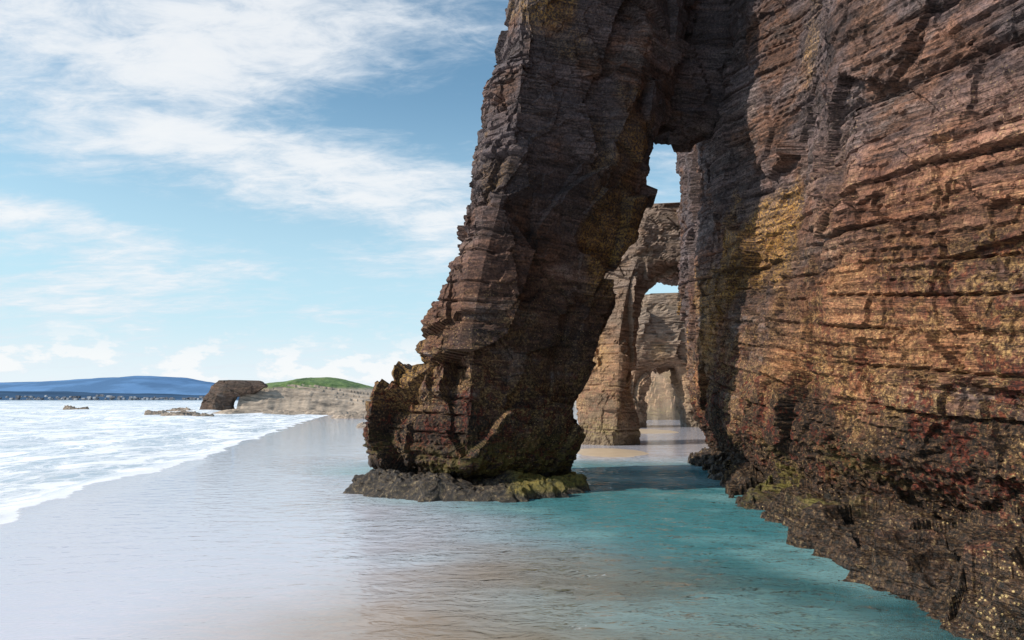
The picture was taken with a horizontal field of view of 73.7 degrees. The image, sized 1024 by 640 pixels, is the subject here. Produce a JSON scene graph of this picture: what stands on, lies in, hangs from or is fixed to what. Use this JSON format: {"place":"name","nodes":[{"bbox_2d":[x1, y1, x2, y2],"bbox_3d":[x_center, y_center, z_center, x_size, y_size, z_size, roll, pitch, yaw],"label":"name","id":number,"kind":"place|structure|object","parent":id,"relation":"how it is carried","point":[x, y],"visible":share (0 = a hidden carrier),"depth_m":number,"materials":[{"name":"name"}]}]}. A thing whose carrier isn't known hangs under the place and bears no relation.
{"place":"outdoors","nodes":[
{"label":"outdoors","id":0,"kind":"place"},
{"bbox_2d":[0,376,214,394],"bbox_3d":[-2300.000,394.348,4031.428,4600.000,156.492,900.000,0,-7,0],"label":"distant hills","id":1,"kind":"structure","parent":0,"point":[156,385],"depth_m":3914.12,"materials":[{"name":"blue"}]},
{"bbox_2d":[0,391,238,398],"bbox_3d":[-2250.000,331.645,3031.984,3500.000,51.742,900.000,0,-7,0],"label":"distant hills","id":2,"kind":"structure","parent":0,"point":[41,393],"depth_m":3100.01,"materials":[{"name":"blue"}]},
{"bbox_2d":[0,396,238,399],"bbox_3d":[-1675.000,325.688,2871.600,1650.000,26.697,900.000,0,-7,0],"label":"coastal slope","id":3,"kind":"structure","parent":0,"point":[100,398],"depth_m":2703.48,"materials":[{"name":"blue"}]},
{"bbox_2d":[0,394,203,399],"bbox_3d":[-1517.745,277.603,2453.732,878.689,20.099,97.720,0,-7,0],"label":"distant town","id":4,"kind":"object","parent":3,"relation":"on","point":[19,397],"visible":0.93,"depth_m":2432.79},
{"bbox_2d":[199,377,372,411],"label":"headland","id":5,"kind":"structure","parent":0,"point":[331,393],"depth_m":138.67,"materials":[{"name":"beige stone"}]},
{"bbox_2d":[0,0,681,386],"label":"sky","id":6,"kind":"structure","parent":0,"point":[267,191],"materials":[{"name":"blue"}]},
{"bbox_2d":[0,400,966,639],"bbox_3d":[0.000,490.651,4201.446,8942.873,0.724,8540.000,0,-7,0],"label":"sea water","id":7,"kind":"structure","parent":0,"point":[124,520],"depth_m":12.68,"materials":[{"name":"liquid"}]},
{"bbox_2d":[63,405,88,409],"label":"reef","id":8,"kind":"object","parent":7,"relation":"in","point":[67,407],"visible":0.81,"depth_m":148.33},
{"bbox_2d":[144,410,166,414],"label":"reef","id":9,"kind":"object","parent":7,"relation":"in","point":[150,412],"visible":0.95,"depth_m":110.22},
{"bbox_2d":[166,407,190,410],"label":"reef","id":10,"kind":"object","parent":7,"relation":"in","point":[180,409],"visible":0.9,"depth_m":129.00},
{"bbox_2d":[160,411,199,415],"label":"reef","id":11,"kind":"object","parent":7,"relation":"in","point":[184,413],"visible":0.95,"depth_m":101.75},
{"bbox_2d":[192,413,213,416],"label":"reef","id":12,"kind":"object","parent":7,"relation":"in","point":[205,414],"visible":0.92,"depth_m":98.74},
{"bbox_2d":[212,409,298,413],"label":"reef","id":13,"kind":"object","parent":7,"relation":"in","point":[235,411],"visible":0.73,"depth_m":123.01},
{"bbox_2d":[262,409,331,414],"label":"reef","id":14,"kind":"object","parent":7,"relation":"in","point":[284,412],"visible":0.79,"depth_m":115.52},
{"bbox_2d":[306,410,358,414],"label":"reef","id":15,"kind":"object","parent":7,"relation":"in","point":[316,412],"visible":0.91,"depth_m":109.50},
{"bbox_2d":[353,410,366,413],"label":"reef","id":16,"kind":"object","parent":7,"relation":"in","point":[362,412],"visible":0.07,"depth_m":98.69},
{"bbox_2d":[343,468,589,502],"bbox_3d":[-1.112,4.519,18.963,7.024,0.902,4.594,0,-7,0],"label":"tidal rock shelf","id":17,"kind":"object","parent":7,"relation":"in","point":[507,486],"visible":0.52,"depth_m":17.55,"materials":[{"name":"grey stone"}]},
{"bbox_2d":[688,447,1023,639],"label":"tidal ledge","id":18,"kind":"object","parent":7,"relation":"in","point":[963,579],"visible":0.68,"depth_m":9.30,"materials":[{"name":"stone"}]},
{"bbox_2d":[392,429,880,639],"bbox_3d":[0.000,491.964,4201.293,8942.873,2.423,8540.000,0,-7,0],"label":"sand beach","id":19,"kind":"structure","parent":0,"point":[412,631],"depth_m":10.15,"materials":[{"name":"beige sand"}]},
{"bbox_2d":[331,413,365,418],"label":"reef","id":20,"kind":"object","parent":19,"relation":"on","point":[353,416],"visible":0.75,"depth_m":89.63},
{"bbox_2d":[356,422,365,427],"bbox_3d":[-11.967,9.530,61.293,4.188,0.720,2.084,0,-7,0],"label":"reef","id":21,"kind":"object","parent":19,"relation":"on","point":[361,425],"visible":0.1,"depth_m":60.47},
{"bbox_2d":[362,0,733,481],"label":"rock arch","id":22,"kind":"object","parent":19,"relation":"on","point":[587,105],"visible":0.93,"depth_m":19.47,"materials":[{"name":"stone"}]},
{"bbox_2d":[576,202,680,445],"bbox_3d":[9.792,0.135,39.643,12.662,14.833,4.156,0,-7,0],"label":"rock arch","id":23,"kind":"object","parent":19,"relation":"on","point":[606,414],"visible":0.53,"depth_m":38.55,"materials":[{"name":"brown stone"}]},
{"bbox_2d":[629,293,698,427],"bbox_3d":[15.675,3.836,63.539,13.870,13.056,6.183,0,-7,0],"label":"rock arch","id":24,"kind":"object","parent":19,"relation":"on","point":[660,345],"visible":0.37,"depth_m":61.77,"materials":[{"name":"brown stone"}]},
{"bbox_2d":[644,370,679,419],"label":"coastal cliff","id":25,"kind":"structure","parent":0,"point":[660,398],"depth_m":84.81,"materials":[{"name":"beige stone"}]},
{"bbox_2d":[675,0,1023,527],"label":"sea cliff","id":26,"kind":"structure","parent":0,"point":[850,218],"depth_m":11.98,"materials":[{"name":"stone"}]}
]}

